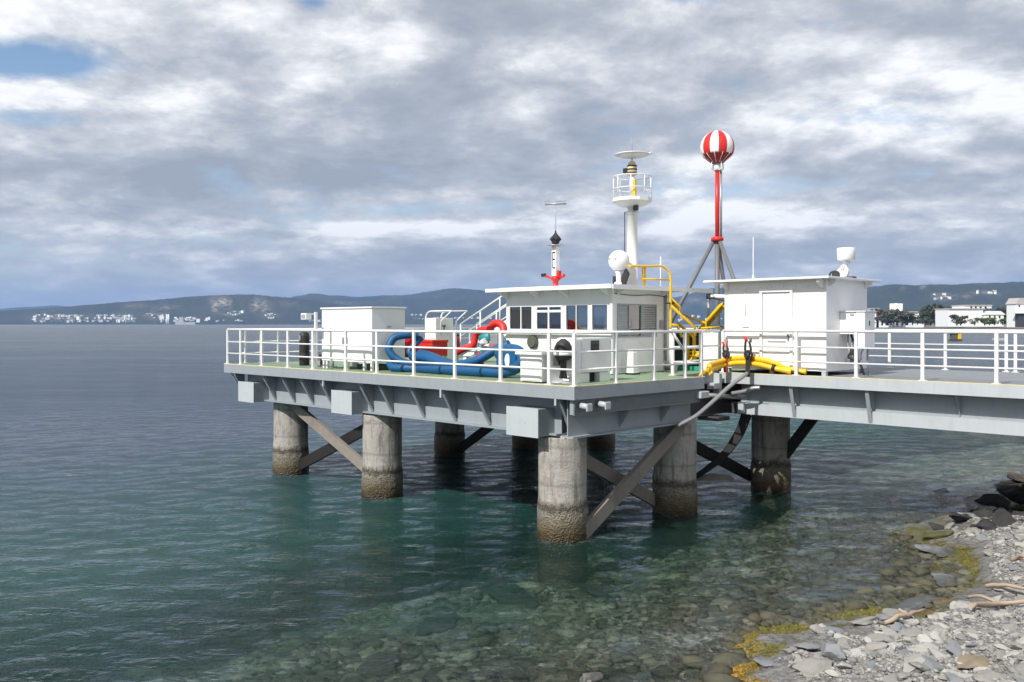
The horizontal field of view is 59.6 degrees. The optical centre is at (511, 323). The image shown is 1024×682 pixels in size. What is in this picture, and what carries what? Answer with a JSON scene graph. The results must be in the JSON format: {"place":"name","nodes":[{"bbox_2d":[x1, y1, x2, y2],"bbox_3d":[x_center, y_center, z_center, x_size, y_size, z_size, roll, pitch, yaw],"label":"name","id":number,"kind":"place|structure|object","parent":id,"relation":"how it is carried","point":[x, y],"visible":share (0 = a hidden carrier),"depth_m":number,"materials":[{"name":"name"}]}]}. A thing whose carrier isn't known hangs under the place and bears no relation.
{"place":"outdoors","nodes":[
{"label":"outdoors","id":0,"kind":"place"},
{"bbox_2d":[0,305,65,310],"bbox_3d":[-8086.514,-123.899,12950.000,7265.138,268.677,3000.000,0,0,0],"label":"hills","id":1,"kind":"structure","parent":0,"point":[22,308],"depth_m":12261.54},
{"bbox_2d":[0,294,457,324],"bbox_3d":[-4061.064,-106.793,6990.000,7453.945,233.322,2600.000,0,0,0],"label":"hills","id":2,"kind":"structure","parent":0,"point":[258,308],"depth_m":5917.71,"materials":[{"name":"plant"}]},
{"bbox_2d":[290,288,724,323],"bbox_3d":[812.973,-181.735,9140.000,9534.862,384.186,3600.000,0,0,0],"label":"hills","id":3,"kind":"structure","parent":0,"point":[471,301],"depth_m":7691.56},
{"bbox_2d":[0,324,1023,681],"bbox_3d":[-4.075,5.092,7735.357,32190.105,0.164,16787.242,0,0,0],"label":"water","id":4,"kind":"structure","parent":0,"point":[132,458],"depth_m":28.86,"materials":[{"name":"liquid"}]},
{"bbox_2d":[166,314,195,324],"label":"silo plant","id":5,"kind":"object","parent":4,"relation":"in","point":[181,321],"visible":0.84,"depth_m":5592.00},
{"bbox_2d":[962,494,980,505],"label":"awash rock","id":6,"kind":"object","parent":4,"relation":"in","point":[970,498],"visible":0.67,"depth_m":26.03,"materials":[{"name":"black stone"}]},
{"bbox_2d":[0,426,1023,681],"bbox_3d":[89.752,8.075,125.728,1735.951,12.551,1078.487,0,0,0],"label":"ground","id":7,"kind":"structure","parent":0,"point":[780,670],"depth_m":37.58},
{"bbox_2d":[356,652,396,676],"bbox_3d":[-2.279,6.032,15.169,0.711,0.219,2.003,-4,4,-13],"label":"drowned rock","id":8,"kind":"object","parent":7,"relation":"on","point":[372,664],"visible":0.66,"depth_m":15.52,"materials":[{"name":"stone"}]},
{"bbox_2d":[414,605,457,636],"bbox_3d":[-1.529,6.010,17.970,0.847,0.223,1.461,-9,8,5],"label":"drowned rock","id":9,"kind":"object","parent":7,"relation":"on","point":[436,614],"visible":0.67,"depth_m":17.92,"materials":[{"name":"stone"}]},
{"bbox_2d":[224,355,759,630],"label":"pier platform","id":10,"kind":"structure","parent":7,"relation":"on","point":[561,428],"depth_m":23.94,"materials":[{"name":"grey paint"}]},
{"bbox_2d":[299,332,309,365],"bbox_3d":[-6.969,0.835,29.997,0.340,1.130,0.355,0,0,45],"label":"rubber fender","id":11,"kind":"object","parent":10,"relation":"on","point":[304,337],"visible":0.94,"depth_m":29.87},
{"bbox_2d":[301,312,317,368],"bbox_3d":[-6.281,0.520,27.786,0.208,1.760,0.740,0,0,-45],"label":"floodlight pole","id":12,"kind":"object","parent":10,"relation":"on","point":[305,316],"visible":0.88,"depth_m":27.54,"materials":[{"name":"grey"}]},
{"bbox_2d":[320,307,406,370],"bbox_3d":[-4.660,0.445,27.851,1.345,1.910,2.740,0,0,-45],"label":"equipment cabinet","id":13,"kind":"object","parent":10,"relation":"on","point":[377,318],"visible":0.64,"depth_m":27.10,"materials":[{"name":"metal"}]},
{"bbox_2d":[229,327,505,362],"bbox_3d":[-4.949,0.780,36.260,14.040,1.232,0.180,0,0,-45],"label":"guard railing","id":14,"kind":"object","parent":10,"relation":"on","point":[277,340],"visible":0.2,"depth_m":32.61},
{"bbox_2d":[225,328,577,386],"bbox_3d":[-4.277,0.780,25.604,16.200,1.232,0.140,0,0,45],"label":"guard railing","id":15,"kind":"object","parent":10,"relation":"on","point":[454,348],"visible":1,"depth_m":23.92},
{"bbox_2d":[385,332,423,371],"bbox_3d":[-2.886,0.810,26.318,1.730,1.196,1.290,0,0,45],"label":"inflatable fender hose","id":16,"kind":"object","parent":10,"relation":"on","point":[393,355],"visible":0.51,"depth_m":26.50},
{"bbox_2d":[405,339,447,357],"bbox_3d":[-2.940,0.925,29.260,1.600,0.950,0.900,0,0,45],"label":"red locker","id":17,"kind":"object","parent":10,"relation":"on","point":[432,343],"visible":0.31,"depth_m":28.83,"materials":[{"name":"metal"}]},
{"bbox_2d":[425,310,467,359],"bbox_3d":[-2.299,0.466,31.136,1.433,1.868,0.880,0,0,45],"label":"control pedestal","id":18,"kind":"object","parent":10,"relation":"on","point":[441,323],"visible":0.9,"depth_m":31.16,"materials":[{"name":"white paint"}]},
{"bbox_2d":[402,340,523,377],"bbox_3d":[-1.242,0.923,24.861,1.417,0.965,5.252,0,0,-45],"label":"inflatable fender hose","id":19,"kind":"object","parent":10,"relation":"on","point":[511,358],"visible":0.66,"depth_m":24.43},
{"bbox_2d":[457,319,506,364],"bbox_3d":[-0.844,0.636,25.575,1.740,1.527,0.734,0,0,45],"label":"red hose assembly","id":20,"kind":"object","parent":10,"relation":"on","point":[491,339],"visible":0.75,"depth_m":25.31,"materials":[{"name":"rubber"}]},
{"bbox_2d":[459,296,505,359],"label":"outside stairs","id":21,"kind":"structure","parent":10,"relation":"on","point":[469,354],"depth_m":32.21,"materials":[{"name":"metal"}]},
{"bbox_2d":[515,351,552,382],"bbox_3d":[0.630,1.030,21.475,0.720,0.740,0.880,0,0,-45],"label":"deck box","id":22,"kind":"object","parent":10,"relation":"on","point":[533,359],"visible":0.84,"depth_m":21.16,"materials":[{"name":"white paint"}]},
{"bbox_2d":[551,339,577,383],"bbox_3d":[1.192,0.875,20.965,0.578,1.050,0.566,0,0,45],"label":"outboard motor","id":23,"kind":"object","parent":10,"relation":"on","point":[558,360],"visible":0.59,"depth_m":20.84,"materials":[{"name":"white paint"}]},
{"bbox_2d":[557,337,611,382],"bbox_3d":[1.756,0.865,21.650,1.400,1.070,0.585,0,0,-45],"label":"power unit","id":24,"kind":"object","parent":10,"relation":"on","point":[594,360],"visible":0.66,"depth_m":21.43,"materials":[{"name":"white paint"}]},
{"bbox_2d":[485,212,712,373],"bbox_3d":[2.669,-0.910,27.427,4.965,4.580,4.920,0,0,45],"label":"control cabin","id":25,"kind":"object","parent":10,"relation":"on","point":[629,308],"visible":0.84,"depth_m":25.75,"materials":[{"name":"metal"}]},
{"bbox_2d":[509,305,532,329],"bbox_3d":[0.279,-0.180,27.027,0.065,0.756,1.006,0,0,-45],"label":"window frame","id":26,"kind":"structure","parent":25,"relation":"in","point":[520,316],"depth_m":27.00,"materials":[{"name":"white paint"}]},
{"bbox_2d":[535,304,562,330],"bbox_3d":[1.096,-0.170,26.208,0.065,0.776,1.096,0,0,-45],"label":"window frame","id":27,"kind":"structure","parent":25,"relation":"in","point":[547,317],"depth_m":26.19,"materials":[{"name":"white paint"}]},
{"bbox_2d":[541,201,565,285],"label":"instrument column","id":28,"kind":"structure","parent":25,"relation":"on","point":[557,276],"depth_m":26.21,"materials":[{"name":"white"}]},
{"bbox_2d":[565,304,588,330],"bbox_3d":[1.863,-0.180,25.443,0.866,0.756,0.065,0,0,45],"label":"window frame","id":29,"kind":"structure","parent":25,"relation":"in","point":[571,310],"depth_m":25.59,"materials":[{"name":"white paint"}]},
{"bbox_2d":[591,304,607,330],"bbox_3d":[2.453,-0.180,24.853,0.065,0.756,0.596,0,0,-45],"label":"window frame","id":30,"kind":"structure","parent":25,"relation":"in","point":[592,305],"depth_m":25.03,"materials":[{"name":"white paint"}]},
{"bbox_2d":[608,250,629,284],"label":"radar dome","id":31,"kind":"structure","parent":25,"relation":"on","point":[618,261],"depth_m":24.94,"materials":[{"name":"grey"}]},
{"bbox_2d":[612,173,651,284],"bbox_3d":[3.431,-2.654,25.548,1.140,3.124,1.140,0,0,45],"label":"lookout mast","id":32,"kind":"object","parent":25,"relation":"on","point":[633,204],"visible":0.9,"depth_m":25.40,"materials":[{"name":"metal"}]},
{"bbox_2d":[615,150,651,195],"bbox_3d":[3.431,-4.500,25.548,1.000,1.800,1.000,0,0,45],"label":"scanner unit","id":33,"kind":"object","parent":32,"relation":"on","point":[631,165],"visible":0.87,"depth_m":25.42,"materials":[{"name":"yellow paint"}]},
{"bbox_2d":[617,304,656,336],"bbox_3d":[3.538,-0.090,25.355,0.065,0.936,1.836,0,0,45],"label":"window frame","id":34,"kind":"structure","parent":25,"relation":"in","point":[630,317],"depth_m":25.36,"materials":[{"name":"grey"}]},
{"bbox_2d":[625,352,639,374],"bbox_3d":[3.325,1.085,24.664,0.300,0.629,0.300,0,0,-45],"label":"marker post","id":35,"kind":"object","parent":10,"relation":"on","point":[632,358],"visible":1,"depth_m":24.59,"materials":[{"name":"white paint"}]},
{"bbox_2d":[575,330,704,383],"bbox_3d":[3.215,0.780,21.768,0.180,1.232,5.090,0,0,45],"label":"guard railing","id":36,"kind":"object","parent":10,"relation":"on","point":[683,347],"visible":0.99,"depth_m":22.02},
{"bbox_2d":[628,265,695,371],"bbox_3d":[4.337,-0.154,25.627,2.908,3.067,0.191,0,0,-39],"label":"roof handrail","id":37,"kind":"object","parent":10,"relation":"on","point":[671,299],"visible":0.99,"depth_m":25.74,"materials":[{"name":"metal"}]},
{"bbox_2d":[671,329,719,375],"bbox_3d":[5.412,0.780,24.706,2.387,1.232,0.972,0,0,-45],"label":"guard railing","id":38,"kind":"object","parent":10,"relation":"on","point":[673,354],"visible":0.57,"depth_m":24.20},
{"bbox_2d":[672,301,724,370],"bbox_3d":[5.637,0.331,27.269,1.886,2.136,1.445,0,0,45],"label":"deck crane","id":39,"kind":"object","parent":10,"relation":"on","point":[692,354],"visible":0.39,"depth_m":27.05,"materials":[{"name":"metal"}]},
{"bbox_2d":[672,161,735,324],"bbox_3d":[7.376,-2.076,30.456,4.321,6.956,4.029,0,0,45],"label":"tripod mast","id":40,"kind":"object","parent":10,"relation":"on","point":[717,240],"visible":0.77,"depth_m":30.30,"materials":[{"name":"metal"}]},
{"bbox_2d":[700,130,734,163],"bbox_3d":[6.966,-5.995,30.356,1.139,1.110,1.139,0,0,45],"label":"striped ball","id":41,"kind":"object","parent":40,"relation":"on","point":[717,146],"visible":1,"depth_m":29.97,"materials":[{"name":"red paint"}]},
{"bbox_2d":[695,325,722,358],"bbox_3d":[6.542,0.710,29.649,0.790,1.340,0.790,0,0,45],"label":"floodlight pole","id":42,"kind":"object","parent":10,"relation":"on","point":[720,328],"visible":0.14,"depth_m":29.40,"materials":[{"name":"grey"}]},
{"bbox_2d":[703,333,720,371],"bbox_3d":[5.817,0.830,26.237,0.560,1.139,0.350,0,0,45],"label":"barrier panel","id":43,"kind":"object","parent":10,"relation":"on","point":[710,339],"visible":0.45,"depth_m":26.17,"materials":[{"name":"metal"}]},
{"bbox_2d":[706,294,724,329],"bbox_3d":[6.907,0.225,27.860,1.713,2.350,0.215,0,0,29],"label":"work light arm","id":44,"kind":"object","parent":10,"relation":"on","point":[721,297],"visible":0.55,"depth_m":28.15},
{"bbox_2d":[481,573,540,607],"bbox_3d":[-0.071,5.875,19.591,1.089,0.286,1.878,8,2,-42],"label":"drowned rock","id":45,"kind":"object","parent":7,"relation":"on","point":[503,589],"visible":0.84,"depth_m":19.42,"materials":[{"name":"stone"}]},
{"bbox_2d":[112,479,1021,681],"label":"drowned stones","id":46,"kind":"object","parent":7,"relation":"on","point":[719,669],"visible":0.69,"depth_m":17.64,"materials":[{"name":"stone"}]},
{"bbox_2d":[579,672,602,681],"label":"shore stone","id":47,"kind":"object","parent":46,"relation":"on","point":[592,677],"visible":1,"depth_m":12.77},
{"bbox_2d":[573,583,619,595],"bbox_3d":[2.080,6.044,20.200,1.252,0.191,0.726,8,2,-15],"label":"drowned rock","id":48,"kind":"object","parent":7,"relation":"on","point":[596,592],"visible":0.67,"depth_m":20.14,"materials":[{"name":"stone"}]},
{"bbox_2d":[753,656,774,666],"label":"shore stone","id":49,"kind":"object","parent":7,"relation":"on","point":[763,661],"visible":1,"depth_m":12.93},
{"bbox_2d":[793,642,820,649],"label":"shore stone","id":50,"kind":"object","parent":7,"relation":"on","point":[804,645],"visible":1,"depth_m":13.43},
{"bbox_2d":[792,657,832,673],"bbox_3d":[4.185,4.772,12.457,0.579,0.187,0.452,-2,0,-22],"label":"shore stone","id":51,"kind":"object","parent":7,"relation":"on","point":[814,665],"visible":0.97,"depth_m":12.38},
{"bbox_2d":[821,642,845,660],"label":"shore stone","id":52,"kind":"object","parent":7,"relation":"on","point":[834,652],"visible":0.93,"depth_m":12.54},
{"bbox_2d":[837,637,852,647],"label":"shore stone","id":53,"kind":"object","parent":7,"relation":"on","point":[844,642],"visible":0.55,"depth_m":13.47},
{"bbox_2d":[690,367,1023,515],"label":"access bridge","id":54,"kind":"structure","parent":7,"relation":"on","point":[967,401],"depth_m":24.11,"materials":[{"name":"grey paint"}]},
{"bbox_2d":[731,386,760,395],"bbox_3d":[6.546,1.880,25.089,0.881,0.318,0.179,0,0,41],"label":"grey pipe","id":55,"kind":"object","parent":54,"relation":"attached to","point":[746,390],"visible":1,"depth_m":25.00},
{"bbox_2d":[699,355,806,375],"bbox_3d":[6.226,1.144,24.655,3.251,0.512,1.838,0,0,-15],"label":"yellow hose","id":56,"kind":"object","parent":54,"relation":"on","point":[755,361],"visible":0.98,"depth_m":24.67,"materials":[{"name":"rubber"}]},
{"bbox_2d":[703,276,880,375],"bbox_3d":[8.108,0.070,25.940,3.330,2.659,3.820,0,0,-45],"label":"equipment hut","id":57,"kind":"object","parent":54,"relation":"on","point":[805,303],"visible":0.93,"depth_m":24.70,"materials":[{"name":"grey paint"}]},
{"bbox_2d":[763,292,789,366],"bbox_3d":[7.335,0.190,24.832,0.078,2.100,0.820,0,0,-45],"label":"door","id":58,"kind":"structure","parent":57,"relation":"in","point":[776,306],"depth_m":24.85,"materials":[{"name":"white paint"}]},
{"bbox_2d":[829,247,856,277],"bbox_3d":[9.153,-1.684,24.775,0.715,0.842,0.490,0,0,45],"label":"roof radar","id":59,"kind":"object","parent":57,"relation":"on","point":[846,256],"visible":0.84,"depth_m":24.61,"materials":[{"name":"white paint"}]},
{"bbox_2d":[839,311,875,374],"bbox_3d":[9.409,0.522,24.370,0.760,1.745,0.690,0,0,45],"label":"switch box","id":60,"kind":"object","parent":54,"relation":"on","point":[857,320],"visible":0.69,"depth_m":24.20,"materials":[{"name":"white"}]},
{"bbox_2d":[719,329,1023,383],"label":"guard railing","id":61,"kind":"object","parent":54,"relation":"on","point":[996,351],"visible":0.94,"depth_m":22.40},
{"bbox_2d":[722,341,729,371],"bbox_3d":[6.156,0.929,25.488,0.351,0.902,0.254,0,0,-45],"label":"hose clamp","id":62,"kind":"object","parent":61,"relation":"attached to","point":[725,355],"visible":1,"depth_m":25.35,"materials":[{"name":"metal"}]},
{"bbox_2d":[743,336,752,376],"bbox_3d":[6.654,0.911,24.983,0.287,1.138,0.360,0,0,45],"label":"hose clamp","id":63,"kind":"object","parent":61,"relation":"attached to","point":[747,356],"visible":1,"depth_m":24.86,"materials":[{"name":"grey metal"}]},
{"bbox_2d":[676,372,748,427],"bbox_3d":[5.418,1.990,23.762,3.149,1.323,0.264,0,0,-42],"label":"grey hose","id":64,"kind":"object","parent":63,"relation":"hanging from","point":[713,400],"visible":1,"depth_m":23.56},
{"bbox_2d":[869,329,1023,372],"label":"guard railing","id":65,"kind":"object","parent":54,"relation":"on","point":[945,357],"visible":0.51,"depth_m":26.83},
{"bbox_2d":[847,616,876,624],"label":"shore stone","id":66,"kind":"object","parent":7,"relation":"on","point":[864,621],"visible":1,"depth_m":14.43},
{"bbox_2d":[729,482,1023,681],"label":"seaweed","id":67,"kind":"object","parent":7,"relation":"on","point":[738,669],"visible":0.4,"depth_m":14.71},
{"bbox_2d":[865,642,888,650],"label":"shore stone","id":68,"kind":"object","parent":7,"relation":"on","point":[874,646],"visible":0.59,"depth_m":12.95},
{"bbox_2d":[882,608,900,615],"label":"shore stone","id":69,"kind":"object","parent":7,"relation":"on","point":[889,611],"visible":0.43,"depth_m":14.74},
{"bbox_2d":[887,642,902,651],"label":"shore stone","id":70,"kind":"object","parent":7,"relation":"on","point":[896,646],"visible":0.69,"depth_m":12.96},
{"bbox_2d":[778,515,1023,681],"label":"gravel","id":71,"kind":"structure","parent":7,"relation":"on","point":[984,631],"depth_m":13.17,"materials":[{"name":"gravel"}]},
{"bbox_2d":[869,633,894,642],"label":"shore stone","id":72,"kind":"object","parent":71,"relation":"on","point":[877,637],"visible":0.66,"depth_m":13.17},
{"bbox_2d":[875,614,901,622],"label":"shore stone","id":73,"kind":"object","parent":71,"relation":"on","point":[882,617],"visible":0.72,"depth_m":14.29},
{"bbox_2d":[890,622,906,631],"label":"shore stone","id":74,"kind":"object","parent":71,"relation":"on","point":[896,626],"visible":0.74,"depth_m":13.97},
{"bbox_2d":[884,608,926,624],"bbox_3d":[6.410,4.662,14.410,1.266,0.215,0.190,0,0,-37],"label":"driftwood","id":75,"kind":"object","parent":71,"relation":"on","point":[895,617],"visible":1,"depth_m":14.24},
{"bbox_2d":[944,640,962,656],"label":"shore stone","id":76,"kind":"object","parent":71,"relation":"on","point":[954,647],"visible":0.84,"depth_m":12.70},
{"bbox_2d":[957,654,989,667],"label":"shore stone","id":77,"kind":"object","parent":71,"relation":"on","point":[971,661],"visible":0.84,"depth_m":12.19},
{"bbox_2d":[967,594,1023,607],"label":"driftwood","id":78,"kind":"object","parent":71,"relation":"on","point":[992,603],"visible":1,"depth_m":15.08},
{"bbox_2d":[1005,663,1023,680],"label":"shore stone","id":79,"kind":"object","parent":71,"relation":"on","point":[1019,667],"visible":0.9,"depth_m":11.04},
{"bbox_2d":[881,595,935,612],"bbox_3d":[7.217,5.084,16.173,1.806,0.168,0.575,3,-11,-40],"label":"boulder","id":80,"kind":"object","parent":7,"relation":"on","point":[909,604],"visible":0.56,"depth_m":16.05,"materials":[{"name":"grey stone"}]},
{"bbox_2d":[898,627,921,636],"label":"shore stone","id":81,"kind":"object","parent":7,"relation":"on","point":[911,632],"visible":0.86,"depth_m":13.75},
{"bbox_2d":[903,651,932,673],"bbox_3d":[5.452,4.566,12.063,0.825,0.134,0.297,-4,5,-40],"label":"shore stone","id":82,"kind":"object","parent":7,"relation":"on","point":[907,667],"visible":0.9,"depth_m":12.01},
{"bbox_2d":[908,661,930,670],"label":"shore stone","id":83,"kind":"object","parent":7,"relation":"on","point":[919,665],"visible":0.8,"depth_m":11.82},
{"bbox_2d":[906,642,939,652],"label":"shore stone","id":84,"kind":"object","parent":7,"relation":"on","point":[921,647],"visible":0.73,"depth_m":12.93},
{"bbox_2d":[917,633,932,642],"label":"shore stone","id":85,"kind":"object","parent":7,"relation":"on","point":[923,637],"visible":0.82,"depth_m":13.37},
{"bbox_2d":[921,655,943,672],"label":"shore stone","id":86,"kind":"object","parent":7,"relation":"on","point":[931,663],"visible":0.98,"depth_m":11.95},
{"bbox_2d":[915,544,953,556],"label":"boulder","id":87,"kind":"object","parent":7,"relation":"on","point":[940,551],"visible":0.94,"depth_m":19.73,"materials":[{"name":"grey stone"}]},
{"bbox_2d":[929,628,944,640],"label":"shore stone","id":88,"kind":"object","parent":7,"relation":"on","point":[937,634],"visible":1,"depth_m":13.40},
{"bbox_2d":[927,648,946,659],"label":"shore stone","id":89,"kind":"object","parent":7,"relation":"on","point":[938,654],"visible":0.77,"depth_m":12.69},
{"bbox_2d":[921,531,953,539],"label":"shore stone","id":90,"kind":"object","parent":7,"relation":"on","point":[933,535],"visible":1,"depth_m":20.63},
{"bbox_2d":[933,612,948,619],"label":"shore stone","id":91,"kind":"object","parent":7,"relation":"on","point":[939,615],"visible":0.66,"depth_m":14.45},
{"bbox_2d":[931,598,954,608],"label":"shore stone","id":92,"kind":"object","parent":7,"relation":"on","point":[938,601],"visible":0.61,"depth_m":16.00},
{"bbox_2d":[931,572,956,586],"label":"boulder","id":93,"kind":"object","parent":7,"relation":"on","point":[940,579],"visible":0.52,"depth_m":17.60,"materials":[{"name":"grey stone"}]},
{"bbox_2d":[944,673,963,681],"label":"shore stone","id":94,"kind":"object","parent":7,"relation":"on","point":[952,678],"visible":1,"depth_m":11.32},
{"bbox_2d":[949,513,972,521],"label":"shore stone","id":95,"kind":"object","parent":7,"relation":"on","point":[956,517],"visible":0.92,"depth_m":22.00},
{"bbox_2d":[972,509,993,517],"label":"boulder","id":96,"kind":"object","parent":7,"relation":"on","point":[982,513],"visible":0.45,"depth_m":22.63,"materials":[{"name":"black stone"}]},
{"bbox_2d":[976,518,996,530],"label":"boulder","id":97,"kind":"object","parent":7,"relation":"on","point":[986,524],"visible":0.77,"depth_m":20.67,"materials":[{"name":"black stone"}]},
{"bbox_2d":[973,670,1002,681],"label":"shore stone","id":98,"kind":"object","parent":7,"relation":"on","point":[985,676],"visible":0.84,"depth_m":11.16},
{"bbox_2d":[974,493,1010,507],"bbox_3d":[12.944,4.731,24.067,0.452,0.374,0.857,0,0,-37],"label":"boulder","id":99,"kind":"object","parent":7,"relation":"on","point":[995,500],"visible":1,"depth_m":23.90,"materials":[{"name":"black stone"}]},
{"bbox_2d":[991,587,1012,591],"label":"shore stone","id":100,"kind":"object","parent":7,"relation":"on","point":[1003,589],"visible":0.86,"depth_m":16.19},
{"bbox_2d":[984,583,1023,589],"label":"driftwood","id":101,"kind":"object","parent":100,"relation":"on","point":[1002,585],"visible":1,"depth_m":16.09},
{"bbox_2d":[992,508,1016,526],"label":"boulder","id":102,"kind":"object","parent":7,"relation":"on","point":[1002,517],"visible":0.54,"depth_m":21.16,"materials":[{"name":"black stone"}]},
{"bbox_2d":[996,485,1023,504],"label":"boulder","id":103,"kind":"object","parent":7,"relation":"on","point":[1014,493],"visible":0.99,"depth_m":24.43,"materials":[{"name":"black stone"}]},
{"bbox_2d":[1002,623,1017,631],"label":"shore stone","id":104,"kind":"object","parent":7,"relation":"on","point":[1010,626],"visible":0.69,"depth_m":13.38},
{"bbox_2d":[1002,665,1021,675],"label":"shore stone","id":105,"kind":"object","parent":7,"relation":"on","point":[1010,669],"visible":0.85,"depth_m":11.08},
{"bbox_2d":[1003,642,1023,649],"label":"shore stone","id":106,"kind":"object","parent":7,"relation":"on","point":[1015,645],"visible":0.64,"depth_m":12.36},
{"bbox_2d":[1007,472,1023,482],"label":"boulder","id":107,"kind":"object","parent":7,"relation":"on","point":[1015,476],"visible":1,"depth_m":28.60,"materials":[{"name":"beige stone"}]},
{"bbox_2d":[0,0,1023,308],"label":"sky","id":108,"kind":"structure","parent":0,"point":[150,149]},
{"bbox_2d":[710,281,1023,324],"bbox_3d":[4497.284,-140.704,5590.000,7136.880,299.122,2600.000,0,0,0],"label":"hills","id":109,"kind":"structure","parent":0,"point":[911,297],"depth_m":4596.15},
{"bbox_2d":[890,303,902,326],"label":"white towers","id":110,"kind":"structure","parent":0,"point":[896,306],"depth_m":1297.61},
{"bbox_2d":[889,323,1023,328],"bbox_3d":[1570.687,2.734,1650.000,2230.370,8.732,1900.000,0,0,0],"label":"shore","id":111,"kind":"structure","parent":0,"point":[1004,327],"depth_m":1011.76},
{"bbox_2d":[886,310,906,324],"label":"tree","id":112,"kind":"object","parent":111,"relation":"on","point":[897,315],"visible":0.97,"depth_m":1117.21,"materials":[{"name":"green plant"}]},
{"bbox_2d":[918,309,934,325],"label":"tree","id":113,"kind":"object","parent":111,"relation":"on","point":[925,315],"visible":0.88,"depth_m":1077.32,"materials":[{"name":"green plant"}]},
{"bbox_2d":[934,305,1005,326],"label":"long white building","id":114,"kind":"structure","parent":111,"relation":"on","point":[944,319],"depth_m":960.00,"materials":[{"name":"concrete"}]},
{"bbox_2d":[1006,298,1023,326],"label":"gabled house","id":115,"kind":"structure","parent":111,"relation":"on","point":[1015,312],"depth_m":820.00,"materials":[{"name":"paint"}]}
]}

